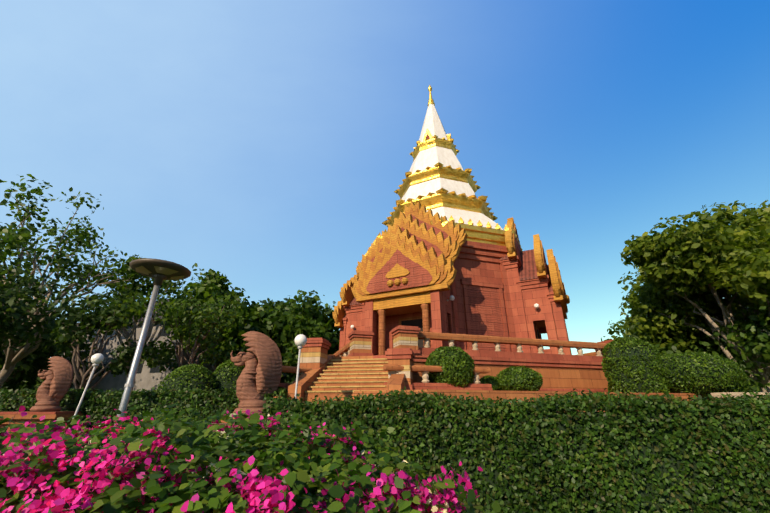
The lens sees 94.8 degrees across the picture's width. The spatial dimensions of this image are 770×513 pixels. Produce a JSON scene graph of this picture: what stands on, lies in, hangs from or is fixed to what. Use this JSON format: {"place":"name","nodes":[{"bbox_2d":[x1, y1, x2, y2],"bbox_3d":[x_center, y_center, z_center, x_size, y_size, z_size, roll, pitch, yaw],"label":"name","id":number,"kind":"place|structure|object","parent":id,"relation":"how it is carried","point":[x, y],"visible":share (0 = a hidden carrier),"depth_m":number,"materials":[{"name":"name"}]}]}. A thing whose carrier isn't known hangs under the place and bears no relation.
{"place":"outdoors","nodes":[
{"label":"outdoors","id":0,"kind":"place"},
{"bbox_2d":[64,298,215,397],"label":"building","id":1,"kind":"structure","parent":0,"point":[147,378],"depth_m":34.57,"materials":[{"name":"white concrete"}]},
{"bbox_2d":[0,0,769,357],"label":"sky","id":2,"kind":"structure","parent":0,"point":[265,145],"materials":[{"name":"blue"}]},
{"bbox_2d":[711,392,769,398],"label":"wall","id":3,"kind":"structure","parent":0,"point":[735,394],"depth_m":12.41,"materials":[{"name":"beige stone"}]},
{"label":"ground","id":4,"kind":"structure","parent":0,"visible":0},
{"bbox_2d":[0,270,63,341],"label":"tree","id":5,"kind":"object","parent":4,"relation":"on","point":[54,291],"visible":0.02,"depth_m":32.39,"materials":[{"name":"green plant"}]},
{"bbox_2d":[0,257,81,350],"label":"tree","id":6,"kind":"object","parent":4,"relation":"on","point":[14,308],"visible":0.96,"depth_m":18.84,"materials":[{"name":"green plant"}]},
{"bbox_2d":[0,411,82,433],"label":"statue pedestal","id":7,"kind":"object","parent":4,"relation":"on","point":[50,416],"visible":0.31,"depth_m":9.97,"materials":[{"name":"orange stone"}]},
{"bbox_2d":[30,356,73,411],"bbox_3d":[-10.358,3.962,11.075,0.811,1.621,0.771,-16,-28,32],"label":"naga statue","id":8,"kind":"object","parent":7,"relation":"on","point":[53,388],"visible":1,"depth_m":10.96,"materials":[{"name":"stone"}]},
{"bbox_2d":[0,321,102,388],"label":"tree","id":9,"kind":"object","parent":4,"relation":"on","point":[30,366],"visible":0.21,"depth_m":29.98,"materials":[{"name":"green plant"}]},
{"bbox_2d":[61,294,106,356],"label":"tree","id":10,"kind":"object","parent":4,"relation":"on","point":[95,300],"visible":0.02,"depth_m":53.48,"materials":[{"name":"green plant"}]},
{"bbox_2d":[68,353,103,429],"bbox_3d":[-8.719,4.359,10.059,0.530,3.137,0.320,1,-23,-1],"label":"globe lamp","id":11,"kind":"object","parent":4,"relation":"on","point":[97,359],"visible":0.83,"depth_m":10.46,"materials":[{"name":"white metal"}]},
{"bbox_2d":[0,174,171,388],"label":"tall tree","id":12,"kind":"object","parent":4,"relation":"on","point":[11,239],"visible":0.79,"depth_m":24.04,"materials":[{"name":"green plant"}]},
{"bbox_2d":[42,289,182,390],"bbox_3d":[-14.207,5.277,18.308,6.563,7.964,5.545,11,-25,-25],"label":"tree","id":13,"kind":"object","parent":4,"relation":"on","point":[112,319],"visible":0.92,"depth_m":17.77,"materials":[{"name":"green plant"}]},
{"bbox_2d":[0,385,287,428],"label":"hedge","id":14,"kind":"object","parent":4,"relation":"on","point":[204,403],"visible":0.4,"depth_m":11.48,"materials":[{"name":"green plant"}]},
{"bbox_2d":[60,256,228,390],"bbox_3d":[-16.966,6.278,26.261,9.669,12.344,10.000,1,-23,-1],"label":"tree","id":15,"kind":"object","parent":4,"relation":"on","point":[137,289],"visible":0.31,"depth_m":25.45,"materials":[{"name":"green plant"}]},
{"bbox_2d":[114,258,190,426],"bbox_3d":[-3.431,1.823,4.747,0.820,3.655,0.820,1,-23,-1],"label":"street lamp","id":16,"kind":"object","parent":4,"relation":"on","point":[159,271],"visible":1,"depth_m":5.14,"materials":[{"name":"metal"}]},
{"bbox_2d":[120,293,242,368],"bbox_3d":[-12.125,6.370,21.390,6.357,8.406,7.451,1,-23,-1],"label":"tree","id":17,"kind":"object","parent":4,"relation":"on","point":[176,313],"visible":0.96,"depth_m":20.97,"materials":[{"name":"green plant"}]},
{"bbox_2d":[156,364,217,397],"bbox_3d":[-7.430,5.636,13.136,2.274,3.192,2.248,1,-23,-1],"label":"bush","id":18,"kind":"object","parent":4,"relation":"on","point":[188,376],"visible":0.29,"depth_m":13.03,"materials":[{"name":"green plant"}]},
{"bbox_2d":[212,359,244,393],"bbox_3d":[-6.290,5.888,14.138,1.945,3.509,1.943,1,-23,-1],"label":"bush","id":19,"kind":"object","parent":4,"relation":"on","point":[227,375],"visible":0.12,"depth_m":13.93,"materials":[{"name":"green plant"}]},
{"bbox_2d":[176,269,298,374],"bbox_3d":[-15.304,8.628,34.643,11.056,14.645,11.936,-16,-28,34],"label":"tree","id":20,"kind":"object","parent":4,"relation":"on","point":[249,319],"visible":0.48,"depth_m":33.87,"materials":[{"name":"green plant"}]},
{"bbox_2d":[0,404,500,512],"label":"bougainvillea","id":21,"kind":"object","parent":4,"relation":"on","point":[256,463],"visible":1,"depth_m":2.07,"materials":[{"name":"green plant"}]},
{"bbox_2d":[248,298,298,378],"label":"tree","id":22,"kind":"object","parent":4,"relation":"on","point":[271,303],"visible":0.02,"depth_m":43.87,"materials":[{"name":"green plant"}]},
{"bbox_2d":[258,289,339,382],"bbox_3d":[-8.426,10.909,38.655,10.529,13.469,12.022,-16,-28,32],"label":"tree","id":23,"kind":"object","parent":4,"relation":"on","point":[313,321],"visible":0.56,"depth_m":36.92,"materials":[{"name":"green plant"}]},
{"bbox_2d":[294,334,306,398],"bbox_3d":[-2.559,4.080,10.114,0.380,3.695,0.380,1,-23,-1],"label":"globe lamp","id":24,"kind":"object","parent":4,"relation":"on","point":[300,340],"visible":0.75,"depth_m":10.60,"materials":[{"name":"grey paint"}]},
{"bbox_2d":[1,370,760,391],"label":"hedge belt","id":25,"kind":"object","parent":4,"relation":"on","point":[34,384],"visible":0.02,"depth_m":55.00,"materials":[{"name":"green plant"}]},
{"bbox_2d":[425,346,474,387],"bbox_3d":[2.503,5.323,13.297,1.959,3.893,1.930,1,-23,-1],"label":"topiary ball","id":26,"kind":"object","parent":4,"relation":"on","point":[454,363],"visible":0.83,"depth_m":13.07,"materials":[{"name":"green plant"}]},
{"bbox_2d":[479,375,501,390],"bbox_3d":[4.180,6.094,13.771,0.955,2.844,0.970,1,-23,-1],"label":"topiary ball","id":27,"kind":"object","parent":4,"relation":"on","point":[491,380],"visible":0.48,"depth_m":13.92,"materials":[{"name":"green plant"}]},
{"bbox_2d":[274,364,714,411],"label":"terrace","id":28,"kind":"structure","parent":4,"relation":"on","point":[477,388],"depth_m":12.56,"materials":[{"name":"orange stone"}]},
{"bbox_2d":[287,325,612,403],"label":"platform","id":29,"kind":"structure","parent":28,"relation":"on","point":[353,365],"depth_m":15.24,"materials":[{"name":"orange stone"}]},
{"bbox_2d":[332,85,571,354],"bbox_3d":[4.126,-4.178,27.674,14.561,25.300,14.561,7,-24,-16],"label":"temple shrine","id":30,"kind":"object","parent":29,"relation":"on","point":[445,253],"visible":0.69,"depth_m":19.97,"materials":[{"name":"red stone"}]},
{"bbox_2d":[260,386,769,512],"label":"hedge","id":31,"kind":"object","parent":4,"relation":"on","point":[624,452],"visible":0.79,"depth_m":5.30,"materials":[{"name":"green plant"}]},
{"bbox_2d":[496,366,542,390],"bbox_3d":[5.258,5.808,13.483,1.780,3.146,1.782,1,-23,-1],"label":"topiary ball","id":32,"kind":"object","parent":4,"relation":"on","point":[519,378],"visible":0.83,"depth_m":13.35,"materials":[{"name":"green plant"}]},
{"bbox_2d":[601,337,669,392],"bbox_3d":[10.518,5.596,14.690,2.276,4.480,2.267,1,-23,-1],"label":"topiary drum","id":33,"kind":"object","parent":4,"relation":"on","point":[631,364],"visible":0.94,"depth_m":14.42,"materials":[{"name":"green plant"}]},
{"bbox_2d":[607,318,668,339],"bbox_3d":[23.801,10.609,33.328,6.091,9.922,6.668,1,-23,-1],"label":"tree","id":34,"kind":"object","parent":4,"relation":"on","point":[620,327],"visible":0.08,"depth_m":35.13,"materials":[{"name":"green plant"}]},
{"bbox_2d":[601,310,744,363],"bbox_3d":[24.274,8.938,28.237,10.483,9.022,10.445,1,-23,-1],"label":"tree","id":35,"kind":"object","parent":4,"relation":"on","point":[669,349],"visible":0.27,"depth_m":27.29,"materials":[{"name":"green plant"}]},
{"bbox_2d":[617,199,769,322],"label":"tree","id":36,"kind":"object","parent":4,"relation":"on","point":[763,214],"depth_m":28.48,"materials":[{"name":"green plant"}]},
{"bbox_2d":[618,211,769,391],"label":"tree","id":37,"kind":"object","parent":4,"relation":"on","point":[706,261],"visible":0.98,"depth_m":24.55,"materials":[{"name":"green plant"}]},
{"bbox_2d":[657,351,748,398],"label":"topiary dome","id":38,"kind":"structure","parent":4,"relation":"on","point":[705,374],"depth_m":13.82,"materials":[{"name":"green plant"}]},
{"bbox_2d":[699,300,769,391],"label":"tree","id":39,"kind":"object","parent":4,"relation":"on","point":[752,344],"visible":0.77,"depth_m":22.34,"materials":[{"name":"green plant"}]},
{"bbox_3d":[-4.415,5.789,11.135,1.500,1.346,1.500,-12,-26,25],"label":"naga pedestal","id":40,"kind":"object","parent":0,"visible":0},
{"bbox_2d":[230,331,281,416],"bbox_3d":[-4.344,3.899,11.922,1.303,2.740,1.371,-17,-29,35],"label":"naga statue","id":41,"kind":"object","parent":40,"relation":"on","point":[255,381],"visible":0.98,"depth_m":11.84,"materials":[{"name":"stone"}]}
]}

